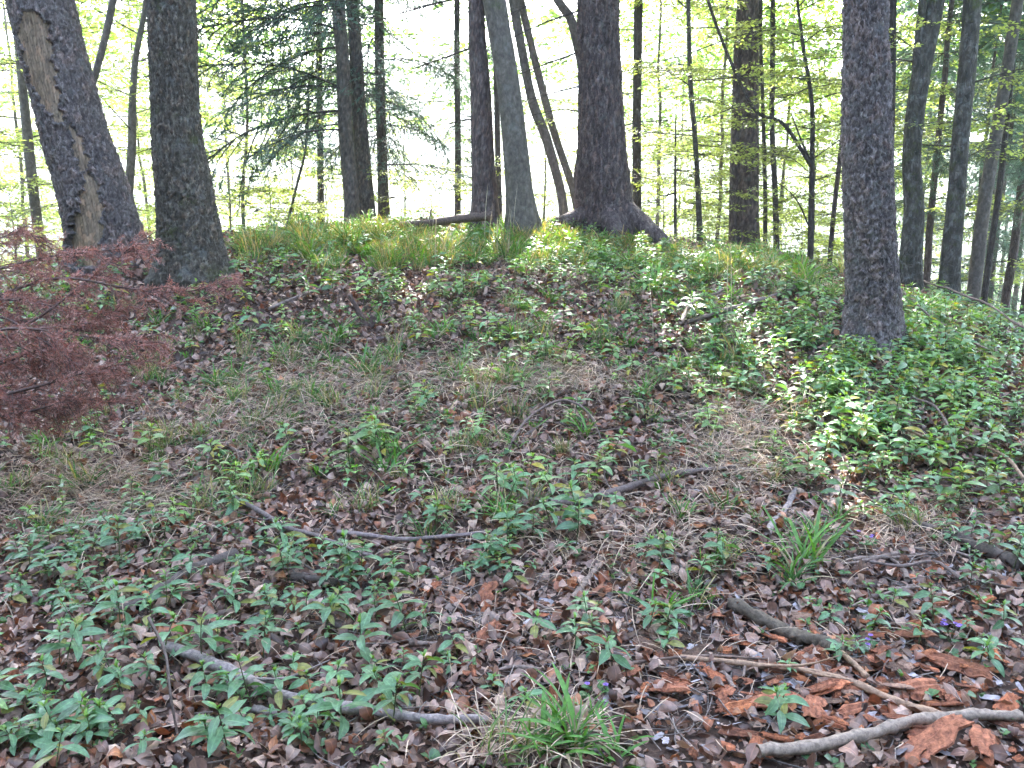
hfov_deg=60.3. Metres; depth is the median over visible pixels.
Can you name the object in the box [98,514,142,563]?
herb plant
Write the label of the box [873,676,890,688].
bark piece
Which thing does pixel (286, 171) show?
young beech tree
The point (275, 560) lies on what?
herb plant
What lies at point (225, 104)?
young beech tree
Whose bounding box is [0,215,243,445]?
dead spruce branch
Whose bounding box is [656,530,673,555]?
herb plant
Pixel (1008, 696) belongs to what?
bark piece
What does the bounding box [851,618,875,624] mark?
bark piece
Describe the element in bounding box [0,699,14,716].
herb plant
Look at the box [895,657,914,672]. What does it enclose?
bark piece
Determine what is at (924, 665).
bark piece
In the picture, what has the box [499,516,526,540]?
herb plant
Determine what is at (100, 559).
herb plant
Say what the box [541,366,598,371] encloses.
fallen twig
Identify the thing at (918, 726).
bark piece
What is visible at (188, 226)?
spruce tree
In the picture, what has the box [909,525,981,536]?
fallen twig
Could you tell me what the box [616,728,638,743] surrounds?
spruce cone
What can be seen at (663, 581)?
herb plant
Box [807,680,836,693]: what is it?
bark piece
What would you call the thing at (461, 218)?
fallen log
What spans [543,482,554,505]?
fallen twig
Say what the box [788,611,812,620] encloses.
bark piece
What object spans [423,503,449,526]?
herb plant
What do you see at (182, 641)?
herb plant
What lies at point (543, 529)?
herb plant
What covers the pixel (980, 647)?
herb plant
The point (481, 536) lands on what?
herb plant
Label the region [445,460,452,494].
fallen twig
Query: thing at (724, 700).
bark piece
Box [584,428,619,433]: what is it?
fallen twig
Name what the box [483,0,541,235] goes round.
beech tree
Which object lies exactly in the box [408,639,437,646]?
fallen twig
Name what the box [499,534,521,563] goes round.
herb plant
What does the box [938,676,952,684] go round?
bark piece
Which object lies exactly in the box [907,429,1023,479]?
fallen stick
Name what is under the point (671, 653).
bark piece
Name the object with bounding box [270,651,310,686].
herb plant
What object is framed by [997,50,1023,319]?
slim spruce tree
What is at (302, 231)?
grass
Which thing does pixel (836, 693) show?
bark piece
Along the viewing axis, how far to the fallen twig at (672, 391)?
5.48 m
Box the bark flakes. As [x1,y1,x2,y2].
[381,474,1023,760]
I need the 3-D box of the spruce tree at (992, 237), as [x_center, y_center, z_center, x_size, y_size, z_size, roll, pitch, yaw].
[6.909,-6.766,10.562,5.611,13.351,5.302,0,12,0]
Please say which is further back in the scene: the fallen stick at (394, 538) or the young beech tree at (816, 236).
the young beech tree at (816, 236)
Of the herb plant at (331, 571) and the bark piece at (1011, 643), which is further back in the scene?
the herb plant at (331, 571)
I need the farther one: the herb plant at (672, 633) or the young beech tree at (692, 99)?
the young beech tree at (692, 99)
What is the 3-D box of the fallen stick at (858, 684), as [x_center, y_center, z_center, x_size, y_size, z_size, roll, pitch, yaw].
[1.010,0.946,2.934,0.874,0.199,0.186,6,13,25]
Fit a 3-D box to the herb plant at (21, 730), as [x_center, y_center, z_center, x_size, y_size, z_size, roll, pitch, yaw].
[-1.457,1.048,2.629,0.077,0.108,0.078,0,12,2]
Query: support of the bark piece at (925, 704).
on the ground at (448, 199)
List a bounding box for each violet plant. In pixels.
[579,682,608,701]
[852,530,877,546]
[859,633,890,656]
[937,619,966,642]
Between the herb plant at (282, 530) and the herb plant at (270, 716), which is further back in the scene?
the herb plant at (282, 530)
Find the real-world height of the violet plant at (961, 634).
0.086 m
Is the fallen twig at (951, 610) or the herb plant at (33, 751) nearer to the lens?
the herb plant at (33, 751)
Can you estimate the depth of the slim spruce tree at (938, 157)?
13.04 m
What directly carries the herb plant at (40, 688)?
on the ground at (448, 199)
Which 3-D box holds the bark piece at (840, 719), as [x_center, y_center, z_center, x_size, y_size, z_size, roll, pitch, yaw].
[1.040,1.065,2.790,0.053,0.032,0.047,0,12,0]
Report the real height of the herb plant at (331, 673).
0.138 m
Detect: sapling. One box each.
[282,92,314,222]
[656,97,694,238]
[680,0,952,260]
[759,0,767,246]
[827,130,841,265]
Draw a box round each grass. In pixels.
[0,185,1015,767]
[0,209,949,767]
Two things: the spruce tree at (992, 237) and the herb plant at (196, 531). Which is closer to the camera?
the herb plant at (196, 531)
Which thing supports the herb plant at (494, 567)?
on the ground at (448, 199)
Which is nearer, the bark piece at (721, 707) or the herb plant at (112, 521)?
the bark piece at (721, 707)
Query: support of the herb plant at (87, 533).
on the ground at (448, 199)
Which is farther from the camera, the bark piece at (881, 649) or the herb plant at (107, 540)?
the herb plant at (107, 540)
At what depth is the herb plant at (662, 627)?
3.17 m
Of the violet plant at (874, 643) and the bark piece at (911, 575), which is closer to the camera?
the violet plant at (874, 643)
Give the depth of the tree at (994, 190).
23.27 m
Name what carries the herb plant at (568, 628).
on the ground at (448, 199)
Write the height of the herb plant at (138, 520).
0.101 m
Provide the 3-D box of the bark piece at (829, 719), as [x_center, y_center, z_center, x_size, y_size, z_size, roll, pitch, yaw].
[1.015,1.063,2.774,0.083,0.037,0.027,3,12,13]
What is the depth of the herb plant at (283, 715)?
2.71 m
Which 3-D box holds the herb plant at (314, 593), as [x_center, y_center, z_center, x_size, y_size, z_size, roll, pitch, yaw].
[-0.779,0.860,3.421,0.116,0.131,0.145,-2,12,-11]
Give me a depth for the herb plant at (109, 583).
3.46 m
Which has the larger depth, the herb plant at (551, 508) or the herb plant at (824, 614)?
the herb plant at (551, 508)
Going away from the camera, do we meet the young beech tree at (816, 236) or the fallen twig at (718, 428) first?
the fallen twig at (718, 428)
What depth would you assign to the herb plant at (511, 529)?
3.92 m
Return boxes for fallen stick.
[38,494,147,552]
[159,641,488,725]
[251,704,308,717]
[267,285,331,309]
[290,572,343,585]
[337,530,490,541]
[570,556,604,599]
[632,654,767,663]
[679,287,725,323]
[680,654,942,711]
[841,650,869,678]
[868,538,885,568]
[869,560,962,580]
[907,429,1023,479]
[915,397,954,451]
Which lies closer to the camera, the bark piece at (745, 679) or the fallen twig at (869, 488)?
the bark piece at (745, 679)
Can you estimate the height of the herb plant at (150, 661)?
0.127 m
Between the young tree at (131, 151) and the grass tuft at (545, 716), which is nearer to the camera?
the grass tuft at (545, 716)
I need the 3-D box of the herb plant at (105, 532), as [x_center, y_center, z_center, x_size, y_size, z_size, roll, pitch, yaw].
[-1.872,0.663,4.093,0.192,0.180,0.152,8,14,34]
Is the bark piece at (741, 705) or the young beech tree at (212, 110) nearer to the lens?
the bark piece at (741, 705)
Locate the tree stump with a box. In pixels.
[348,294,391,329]
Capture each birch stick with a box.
[764,488,797,534]
[825,479,841,513]
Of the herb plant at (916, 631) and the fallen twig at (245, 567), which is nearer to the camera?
the herb plant at (916, 631)
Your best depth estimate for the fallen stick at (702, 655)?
3.05 m
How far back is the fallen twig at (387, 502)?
4.31 m
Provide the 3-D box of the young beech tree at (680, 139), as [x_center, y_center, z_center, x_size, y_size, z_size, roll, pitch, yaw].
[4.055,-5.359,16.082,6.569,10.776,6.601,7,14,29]
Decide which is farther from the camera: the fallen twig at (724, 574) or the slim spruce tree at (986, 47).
the slim spruce tree at (986, 47)
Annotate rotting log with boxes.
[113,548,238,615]
[725,597,847,657]
[906,519,1023,570]
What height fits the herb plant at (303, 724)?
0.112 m
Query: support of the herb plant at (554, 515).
on the ground at (448, 199)
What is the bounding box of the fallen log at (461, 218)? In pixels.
[399,203,492,226]
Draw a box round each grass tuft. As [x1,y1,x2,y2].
[15,493,70,528]
[48,455,113,492]
[103,294,134,310]
[179,350,192,358]
[209,357,258,377]
[240,220,294,252]
[243,438,297,474]
[293,241,352,274]
[304,312,360,343]
[341,342,386,375]
[357,444,425,475]
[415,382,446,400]
[417,224,467,263]
[440,687,569,767]
[457,219,534,259]
[494,661,634,765]
[512,690,589,767]
[593,707,654,767]
[613,573,701,609]
[650,476,671,491]
[664,565,722,613]
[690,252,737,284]
[697,324,780,370]
[746,504,852,572]
[751,249,792,271]
[756,545,836,591]
[863,494,943,531]
[961,583,995,603]
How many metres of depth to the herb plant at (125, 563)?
3.83 m
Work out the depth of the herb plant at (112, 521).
4.21 m
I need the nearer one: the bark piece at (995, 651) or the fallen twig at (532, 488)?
the bark piece at (995, 651)
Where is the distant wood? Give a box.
[0,4,1022,315]
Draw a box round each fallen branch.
[231,496,377,560]
[548,460,735,507]
[756,707,1023,758]
[901,289,990,350]
[918,278,1023,328]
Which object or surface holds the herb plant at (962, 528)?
on the ground at (448, 199)
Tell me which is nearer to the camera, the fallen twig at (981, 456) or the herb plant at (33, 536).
the herb plant at (33, 536)
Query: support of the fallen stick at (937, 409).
on the ground at (448, 199)
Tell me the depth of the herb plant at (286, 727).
2.67 m
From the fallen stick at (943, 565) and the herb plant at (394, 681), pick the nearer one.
the herb plant at (394, 681)
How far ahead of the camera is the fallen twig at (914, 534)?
4.14 m
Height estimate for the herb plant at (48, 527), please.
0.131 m
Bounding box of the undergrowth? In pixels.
[0,206,1023,731]
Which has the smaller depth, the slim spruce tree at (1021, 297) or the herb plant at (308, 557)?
the herb plant at (308, 557)
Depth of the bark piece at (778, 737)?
2.65 m
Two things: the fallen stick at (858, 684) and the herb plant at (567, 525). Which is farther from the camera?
the herb plant at (567, 525)
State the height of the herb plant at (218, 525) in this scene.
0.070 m
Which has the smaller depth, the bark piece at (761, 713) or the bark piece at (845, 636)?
the bark piece at (761, 713)
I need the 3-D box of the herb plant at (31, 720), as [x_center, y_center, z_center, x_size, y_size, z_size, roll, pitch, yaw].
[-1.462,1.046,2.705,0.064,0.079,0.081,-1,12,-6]
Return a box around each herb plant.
[0,584,32,608]
[0,668,23,698]
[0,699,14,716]
[0,717,29,744]
[0,724,29,755]
[2,534,27,564]
[2,572,34,603]
[4,687,38,717]
[8,720,34,739]
[10,542,48,574]
[13,679,38,703]
[14,523,50,543]
[17,698,79,741]
[17,717,55,736]
[17,723,55,746]
[23,652,63,692]
[25,686,53,707]
[25,719,38,727]
[27,549,61,581]
[28,737,43,758]
[32,689,58,712]
[32,724,89,767]
[33,552,76,580]
[35,619,86,664]
[36,524,66,548]
[36,720,71,741]
[37,616,106,668]
[39,578,76,596]
[48,626,66,643]
[49,588,88,611]
[51,597,82,622]
[52,541,75,562]
[55,678,73,693]
[56,516,99,537]
[56,689,101,733]
[59,559,100,589]
[61,547,84,561]
[65,707,114,754]
[66,535,81,545]
[68,695,108,736]
[70,546,82,562]
[70,704,95,735]
[73,535,87,549]
[73,695,123,739]
[76,596,99,615]
[76,713,111,746]
[78,613,96,636]
[78,637,133,681]
[80,533,104,553]
[81,584,94,596]
[85,510,130,539]
[85,649,114,675]
[89,576,140,602]
[90,578,149,624]
[93,552,105,566]
[95,701,125,726]
[96,509,116,529]
[97,659,141,693]
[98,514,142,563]
[98,665,140,691]
[99,601,123,627]
[102,723,125,743]
[112,623,136,645]
[117,551,134,567]
[121,729,161,754]
[122,700,156,725]
[126,579,144,594]
[128,517,147,525]
[129,598,168,628]
[132,651,160,681]
[133,525,149,540]
[135,593,156,612]
[137,578,154,593]
[138,506,167,529]
[140,610,197,645]
[145,569,191,607]
[150,541,174,554]
[152,507,183,536]
[156,673,174,687]
[157,584,188,605]
[168,634,191,656]
[171,544,212,577]
[173,611,231,656]
[173,713,237,756]
[180,713,209,732]
[181,659,234,709]
[184,535,203,546]
[185,696,254,757]
[191,522,211,543]
[204,616,239,648]
[207,570,251,608]
[210,585,256,612]
[210,666,228,682]
[212,653,271,707]
[214,520,226,529]
[215,485,248,520]
[216,672,245,695]
[222,725,230,744]
[226,553,253,579]
[231,547,253,565]
[232,707,254,727]
[238,627,257,647]
[241,609,286,657]
[250,583,284,625]
[250,665,298,708]
[252,537,264,544]
[252,666,266,675]
[254,531,275,546]
[255,704,280,726]
[256,614,279,637]
[257,517,306,547]
[260,583,279,599]
[265,543,301,581]
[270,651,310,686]
[271,547,303,580]
[277,707,300,725]
[277,716,308,746]
[278,532,308,555]
[279,517,289,531]
[280,583,305,604]
[281,717,316,753]
[282,714,311,735]
[283,598,295,613]
[288,622,309,635]
[289,669,324,703]
[290,693,315,720]
[294,544,312,564]
[295,589,323,610]
[298,711,334,731]
[299,592,355,625]
[305,674,375,740]
[308,534,336,556]
[313,560,339,588]
[317,625,336,637]
[319,585,356,624]
[319,711,339,730]
[321,529,371,579]
[321,657,353,691]
[324,544,358,580]
[333,612,390,662]
[335,555,367,587]
[338,568,359,589]
[340,541,385,577]
[349,665,403,720]
[357,585,393,620]
[359,653,397,681]
[365,578,387,597]
[370,557,413,590]
[371,578,386,594]
[372,674,420,726]
[373,580,423,632]
[374,728,398,757]
[376,678,411,706]
[379,551,407,586]
[393,647,411,664]
[397,511,416,533]
[402,649,443,696]
[405,602,443,639]
[407,485,435,505]
[418,542,431,552]
[422,500,452,534]
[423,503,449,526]
[436,626,468,658]
[437,650,460,674]
[439,524,454,538]
[451,562,478,579]
[457,499,471,510]
[460,502,467,511]
[466,528,506,569]
[469,509,482,517]
[470,552,494,574]
[472,535,502,556]
[480,672,503,697]
[487,551,510,572]
[488,534,512,556]
[491,509,526,541]
[493,499,537,539]
[494,475,527,505]
[497,560,528,583]
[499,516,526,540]
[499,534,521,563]
[500,523,519,538]
[508,686,541,712]
[515,609,556,637]
[521,510,544,540]
[522,559,539,568]
[525,496,563,527]
[534,528,550,536]
[539,496,554,521]
[553,479,591,519]
[553,537,575,560]
[555,612,595,649]
[556,497,594,545]
[564,504,590,535]
[566,591,604,625]
[580,612,601,629]
[583,485,609,512]
[585,635,631,669]
[585,642,600,657]
[606,491,626,506]
[629,535,661,566]
[637,598,667,628]
[645,533,678,570]
[648,569,667,586]
[652,601,687,636]
[655,629,684,652]
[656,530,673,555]
[656,615,678,637]
[685,554,717,578]
[703,527,730,554]
[703,536,741,572]
[710,559,720,568]
[753,685,809,734]
[756,549,780,578]
[759,682,809,713]
[778,658,798,672]
[804,596,819,609]
[817,603,843,625]
[822,634,854,665]
[830,638,852,650]
[846,634,869,654]
[859,607,890,630]
[883,587,909,607]
[889,500,919,519]
[906,614,939,643]
[913,583,952,623]
[928,515,958,531]
[943,527,960,541]
[945,512,959,523]
[958,614,975,632]
[959,519,985,537]
[959,561,985,584]
[961,543,970,553]
[962,634,1006,662]
[967,508,982,519]
[967,637,1004,676]
[969,549,983,562]
[973,633,993,649]
[975,596,987,607]
[976,525,1005,558]
[983,599,1022,637]
[997,502,1010,516]
[997,537,1023,572]
[1005,532,1023,554]
[1006,521,1023,542]
[1011,634,1023,644]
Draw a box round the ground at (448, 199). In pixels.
[0,43,1023,767]
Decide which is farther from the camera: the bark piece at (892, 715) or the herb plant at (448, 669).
the herb plant at (448, 669)
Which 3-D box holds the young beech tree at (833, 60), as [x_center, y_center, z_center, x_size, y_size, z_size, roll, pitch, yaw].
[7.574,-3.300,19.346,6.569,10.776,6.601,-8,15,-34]
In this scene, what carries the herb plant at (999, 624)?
on the ground at (448, 199)
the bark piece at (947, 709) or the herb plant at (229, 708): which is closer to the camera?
the herb plant at (229, 708)
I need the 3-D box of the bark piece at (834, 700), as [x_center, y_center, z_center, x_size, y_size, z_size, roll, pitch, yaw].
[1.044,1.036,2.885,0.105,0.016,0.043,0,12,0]
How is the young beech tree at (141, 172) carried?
on the ground at (448, 199)
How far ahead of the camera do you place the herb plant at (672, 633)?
3.08 m
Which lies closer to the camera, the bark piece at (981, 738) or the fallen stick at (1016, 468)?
the bark piece at (981, 738)
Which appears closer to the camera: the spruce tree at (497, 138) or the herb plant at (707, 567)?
the herb plant at (707, 567)
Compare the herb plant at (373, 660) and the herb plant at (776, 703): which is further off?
the herb plant at (373, 660)
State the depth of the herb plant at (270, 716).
2.77 m
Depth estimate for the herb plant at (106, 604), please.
3.26 m
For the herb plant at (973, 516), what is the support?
on the ground at (448, 199)
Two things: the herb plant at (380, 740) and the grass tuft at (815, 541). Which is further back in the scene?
the grass tuft at (815, 541)
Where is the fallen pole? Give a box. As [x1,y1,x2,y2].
[684,271,822,324]
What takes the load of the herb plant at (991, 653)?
on the ground at (448, 199)
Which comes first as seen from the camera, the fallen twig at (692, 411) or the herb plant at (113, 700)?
the herb plant at (113, 700)
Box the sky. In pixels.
[0,0,1022,97]
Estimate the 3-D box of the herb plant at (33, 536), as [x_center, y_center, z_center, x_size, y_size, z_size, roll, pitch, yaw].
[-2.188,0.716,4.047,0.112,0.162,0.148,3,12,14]
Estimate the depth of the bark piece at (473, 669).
2.99 m
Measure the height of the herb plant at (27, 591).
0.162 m
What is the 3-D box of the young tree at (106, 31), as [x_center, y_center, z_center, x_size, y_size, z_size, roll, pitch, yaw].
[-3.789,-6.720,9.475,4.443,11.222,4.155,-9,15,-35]
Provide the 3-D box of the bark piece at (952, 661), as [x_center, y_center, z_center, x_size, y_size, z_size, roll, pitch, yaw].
[1.567,0.981,3.076,0.213,0.040,0.083,10,15,39]
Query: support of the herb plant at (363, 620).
on the ground at (448, 199)
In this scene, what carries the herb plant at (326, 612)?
on the ground at (448, 199)
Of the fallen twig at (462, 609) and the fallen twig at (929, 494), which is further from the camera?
the fallen twig at (929, 494)
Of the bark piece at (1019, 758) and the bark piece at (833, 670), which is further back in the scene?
the bark piece at (833, 670)
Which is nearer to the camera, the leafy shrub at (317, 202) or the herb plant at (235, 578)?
the herb plant at (235, 578)
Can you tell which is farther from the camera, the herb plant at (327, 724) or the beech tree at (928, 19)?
the beech tree at (928, 19)
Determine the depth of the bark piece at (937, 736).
2.64 m
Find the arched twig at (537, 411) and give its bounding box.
[507,399,601,449]
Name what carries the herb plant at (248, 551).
on the ground at (448, 199)
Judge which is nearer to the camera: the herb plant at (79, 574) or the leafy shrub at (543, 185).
the herb plant at (79, 574)
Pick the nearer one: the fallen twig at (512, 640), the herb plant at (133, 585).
the fallen twig at (512, 640)
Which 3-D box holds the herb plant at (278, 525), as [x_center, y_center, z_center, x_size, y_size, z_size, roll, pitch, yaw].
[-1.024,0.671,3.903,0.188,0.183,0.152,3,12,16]
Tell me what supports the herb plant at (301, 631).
on the ground at (448, 199)
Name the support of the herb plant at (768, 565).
on the ground at (448, 199)
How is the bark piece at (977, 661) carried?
on the ground at (448, 199)
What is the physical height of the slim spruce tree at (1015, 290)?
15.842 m
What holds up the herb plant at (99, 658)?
on the ground at (448, 199)
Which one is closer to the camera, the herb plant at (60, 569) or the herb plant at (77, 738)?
the herb plant at (77, 738)
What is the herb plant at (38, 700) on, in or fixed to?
on the ground at (448, 199)
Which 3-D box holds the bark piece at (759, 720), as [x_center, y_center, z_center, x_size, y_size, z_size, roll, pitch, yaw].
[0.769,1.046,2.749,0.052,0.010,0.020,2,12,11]
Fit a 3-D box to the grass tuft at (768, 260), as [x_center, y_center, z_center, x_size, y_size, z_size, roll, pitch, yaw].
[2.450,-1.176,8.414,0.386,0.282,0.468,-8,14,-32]
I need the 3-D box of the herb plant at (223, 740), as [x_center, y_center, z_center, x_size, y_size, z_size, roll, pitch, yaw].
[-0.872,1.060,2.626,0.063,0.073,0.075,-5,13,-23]
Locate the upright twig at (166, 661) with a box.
[147,616,177,734]
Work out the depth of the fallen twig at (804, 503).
4.43 m
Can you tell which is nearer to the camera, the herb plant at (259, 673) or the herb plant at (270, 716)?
the herb plant at (270, 716)
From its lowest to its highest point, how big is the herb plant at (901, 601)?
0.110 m
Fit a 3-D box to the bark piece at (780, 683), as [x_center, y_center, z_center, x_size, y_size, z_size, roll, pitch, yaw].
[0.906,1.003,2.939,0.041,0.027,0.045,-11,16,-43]
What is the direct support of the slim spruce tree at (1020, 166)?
on the ground at (448, 199)
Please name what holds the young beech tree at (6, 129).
on the ground at (448, 199)
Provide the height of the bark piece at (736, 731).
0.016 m
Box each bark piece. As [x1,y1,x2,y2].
[424,581,441,593]
[469,664,476,676]
[474,581,498,606]
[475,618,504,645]
[539,613,551,616]
[584,634,605,647]
[585,661,602,676]
[603,585,613,591]
[621,664,640,676]
[629,635,663,652]
[634,694,644,698]
[637,681,649,692]
[638,602,659,609]
[639,628,650,633]
[648,683,689,692]
[649,637,669,646]
[659,672,692,689]
[661,696,677,701]
[668,649,681,656]
[670,654,677,665]
[678,644,708,661]
[688,697,694,708]
[688,746,697,759]
[694,662,705,668]
[705,668,736,684]
[709,684,735,698]
[714,697,730,704]
[714,704,724,712]
[717,726,759,736]
[720,646,731,653]
[721,741,735,750]
[722,699,755,716]
[724,638,742,643]
[734,641,755,645]
[737,574,746,579]
[739,677,754,681]
[745,735,764,765]
[748,691,805,707]
[750,716,766,722]
[757,711,765,716]
[760,731,791,741]
[761,673,779,678]
[762,632,787,642]
[763,677,780,683]
[764,668,781,673]
[775,682,792,685]
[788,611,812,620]
[788,671,810,683]
[791,654,819,664]
[795,732,805,739]
[799,607,814,615]
[799,732,826,739]
[802,644,820,654]
[802,694,827,717]
[807,648,836,668]
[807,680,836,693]
[809,628,819,633]
[810,662,825,670]
[810,679,852,696]
[811,571,835,585]
[813,716,823,725]
[822,714,847,729]
[825,698,845,703]
[828,665,849,672]
[828,671,847,678]
[828,678,870,694]
[830,680,841,705]
[831,635,851,642]
[831,715,848,725]
[835,701,876,718]
[837,596,847,600]
[841,689,861,695]
[841,694,856,700]
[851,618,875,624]
[857,645,892,662]
[863,714,879,724]
[864,754,887,762]
[865,631,884,637]
[865,654,892,677]
[865,688,888,693]
[866,680,914,689]
[872,720,883,726]
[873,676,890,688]
[876,608,889,616]
[876,679,888,693]
[878,624,897,640]
[881,652,901,662]
[881,713,907,718]
[884,661,900,671]
[892,629,938,637]
[893,679,908,700]
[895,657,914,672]
[897,669,911,679]
[897,713,974,766]
[898,619,921,629]
[899,572,915,578]
[899,677,944,701]
[904,724,930,735]
[909,638,922,644]
[909,724,924,728]
[912,702,931,713]
[913,648,937,661]
[919,663,937,672]
[920,665,938,671]
[921,700,940,710]
[922,599,949,605]
[922,657,958,666]
[923,562,949,575]
[925,654,935,660]
[926,651,994,680]
[930,701,964,706]
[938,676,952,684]
[938,706,964,711]
[941,688,963,702]
[944,694,959,700]
[951,618,970,624]
[954,682,972,686]
[957,687,978,693]
[958,662,972,667]
[959,739,971,746]
[962,676,973,684]
[963,659,979,663]
[969,724,1002,765]
[970,595,996,604]
[973,649,1000,657]
[980,683,988,690]
[986,720,1023,733]
[991,657,1009,662]
[993,692,1021,710]
[1008,641,1017,648]
[1008,746,1016,752]
[1011,670,1018,676]
[1012,754,1023,761]
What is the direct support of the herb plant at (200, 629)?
on the ground at (448, 199)
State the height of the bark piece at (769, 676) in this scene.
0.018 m
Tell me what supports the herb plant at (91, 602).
on the ground at (448, 199)
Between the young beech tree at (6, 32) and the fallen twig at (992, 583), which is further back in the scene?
the young beech tree at (6, 32)
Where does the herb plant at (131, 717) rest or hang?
on the ground at (448, 199)
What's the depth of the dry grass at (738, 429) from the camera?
4.71 m
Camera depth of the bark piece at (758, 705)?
2.83 m
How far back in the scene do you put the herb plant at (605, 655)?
2.95 m
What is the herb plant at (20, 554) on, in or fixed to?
on the ground at (448, 199)
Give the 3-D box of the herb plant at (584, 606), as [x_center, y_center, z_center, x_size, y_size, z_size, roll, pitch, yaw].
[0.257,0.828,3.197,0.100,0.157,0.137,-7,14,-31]
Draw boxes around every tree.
[0,0,109,263]
[0,0,138,264]
[0,0,221,264]
[0,0,242,260]
[0,0,275,239]
[0,0,322,193]
[0,3,217,262]
[0,8,150,256]
[4,0,152,277]
[75,0,387,228]
[76,1,315,233]
[80,0,291,223]
[92,0,116,83]
[127,0,427,230]
[140,0,387,221]
[144,0,237,298]
[197,0,454,223]
[211,0,429,223]
[261,0,471,219]
[263,1,540,216]
[346,0,429,220]
[347,0,503,230]
[384,0,691,221]
[392,0,519,214]
[467,0,679,250]
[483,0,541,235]
[490,0,798,238]
[493,65,502,217]
[508,0,568,215]
[518,0,573,209]
[522,0,837,236]
[531,2,832,239]
[533,0,841,242]
[553,0,577,66]
[557,11,839,244]
[623,0,935,267]
[624,0,842,262]
[624,0,910,250]
[630,0,910,248]
[632,0,642,209]
[650,3,946,263]
[654,0,985,271]
[676,0,936,265]
[704,0,1021,276]
[719,0,990,256]
[722,0,1023,289]
[728,0,759,246]
[735,0,1023,289]
[822,0,1023,301]
[834,0,1023,303]
[836,0,985,289]
[838,0,910,357]
[888,0,896,147]
[894,4,989,275]
[895,0,984,290]
[895,0,1016,298]
[895,0,1023,275]
[895,40,997,282]
[923,0,1023,306]
[930,0,1023,317]
[930,0,1023,318]
[932,2,1023,312]
[964,47,1023,312]
[965,0,1023,305]
[968,0,1023,322]
[968,11,1023,233]
[972,99,1023,312]
[986,1,1023,317]
[992,115,1023,306]
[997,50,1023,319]
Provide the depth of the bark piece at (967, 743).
2.67 m
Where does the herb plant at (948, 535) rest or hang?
on the ground at (448, 199)
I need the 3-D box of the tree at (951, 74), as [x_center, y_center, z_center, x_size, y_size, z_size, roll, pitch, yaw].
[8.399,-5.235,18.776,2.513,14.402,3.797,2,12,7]
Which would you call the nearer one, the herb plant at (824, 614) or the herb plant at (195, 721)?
the herb plant at (195, 721)
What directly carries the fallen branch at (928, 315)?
on the ground at (448, 199)
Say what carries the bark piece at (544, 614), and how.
on the ground at (448, 199)
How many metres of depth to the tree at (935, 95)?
19.97 m
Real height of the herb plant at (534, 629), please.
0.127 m
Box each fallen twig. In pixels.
[160,357,189,370]
[227,439,245,456]
[241,549,256,578]
[294,557,321,573]
[325,413,369,416]
[353,490,393,505]
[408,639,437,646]
[434,595,477,614]
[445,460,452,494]
[484,664,541,673]
[496,636,521,645]
[516,487,585,494]
[519,592,578,617]
[523,424,541,435]
[530,419,601,426]
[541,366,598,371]
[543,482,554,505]
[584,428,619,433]
[598,503,616,526]
[636,518,652,542]
[646,407,713,426]
[649,545,702,562]
[671,390,718,406]
[681,569,736,588]
[687,420,734,434]
[719,670,737,692]
[742,665,745,677]
[756,558,783,587]
[779,438,854,451]
[779,489,811,507]
[832,550,900,565]
[848,483,895,495]
[851,553,923,560]
[851,584,913,606]
[884,553,910,581]
[884,603,894,620]
[893,586,929,589]
[906,488,961,503]
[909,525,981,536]
[911,477,935,488]
[913,520,970,536]
[931,607,954,626]
[952,550,997,575]
[963,576,976,595]
[969,478,1021,491]
[974,453,1023,463]
[976,579,1023,588]
[984,521,1017,538]
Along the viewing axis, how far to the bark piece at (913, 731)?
2.73 m
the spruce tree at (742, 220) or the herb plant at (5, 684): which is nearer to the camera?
the herb plant at (5, 684)
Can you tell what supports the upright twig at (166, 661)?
on the ground at (448, 199)
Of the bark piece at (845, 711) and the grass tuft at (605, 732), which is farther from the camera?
the bark piece at (845, 711)
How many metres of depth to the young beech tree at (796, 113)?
14.85 m
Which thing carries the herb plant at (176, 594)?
on the ground at (448, 199)
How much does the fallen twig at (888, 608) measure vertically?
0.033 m
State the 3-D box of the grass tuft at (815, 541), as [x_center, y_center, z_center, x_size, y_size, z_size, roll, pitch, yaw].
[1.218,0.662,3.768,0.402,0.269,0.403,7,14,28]
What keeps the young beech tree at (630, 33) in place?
on the ground at (448, 199)
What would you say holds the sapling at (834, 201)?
on the ground at (448, 199)
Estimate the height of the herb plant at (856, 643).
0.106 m
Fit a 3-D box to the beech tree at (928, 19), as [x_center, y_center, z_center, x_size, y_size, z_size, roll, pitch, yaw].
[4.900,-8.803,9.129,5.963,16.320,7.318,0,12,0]
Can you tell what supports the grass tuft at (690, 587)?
on the ground at (448, 199)
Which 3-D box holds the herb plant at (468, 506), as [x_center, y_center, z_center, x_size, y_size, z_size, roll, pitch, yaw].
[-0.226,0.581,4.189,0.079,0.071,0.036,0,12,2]
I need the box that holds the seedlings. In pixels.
[0,217,1023,767]
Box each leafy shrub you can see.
[0,174,62,262]
[139,133,335,231]
[214,143,341,225]
[235,173,402,226]
[362,162,503,216]
[459,148,576,221]
[630,162,759,241]
[717,189,843,266]
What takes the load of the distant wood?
on the ground at (448, 199)
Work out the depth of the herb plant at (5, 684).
2.74 m
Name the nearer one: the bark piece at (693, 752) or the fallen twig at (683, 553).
the bark piece at (693, 752)

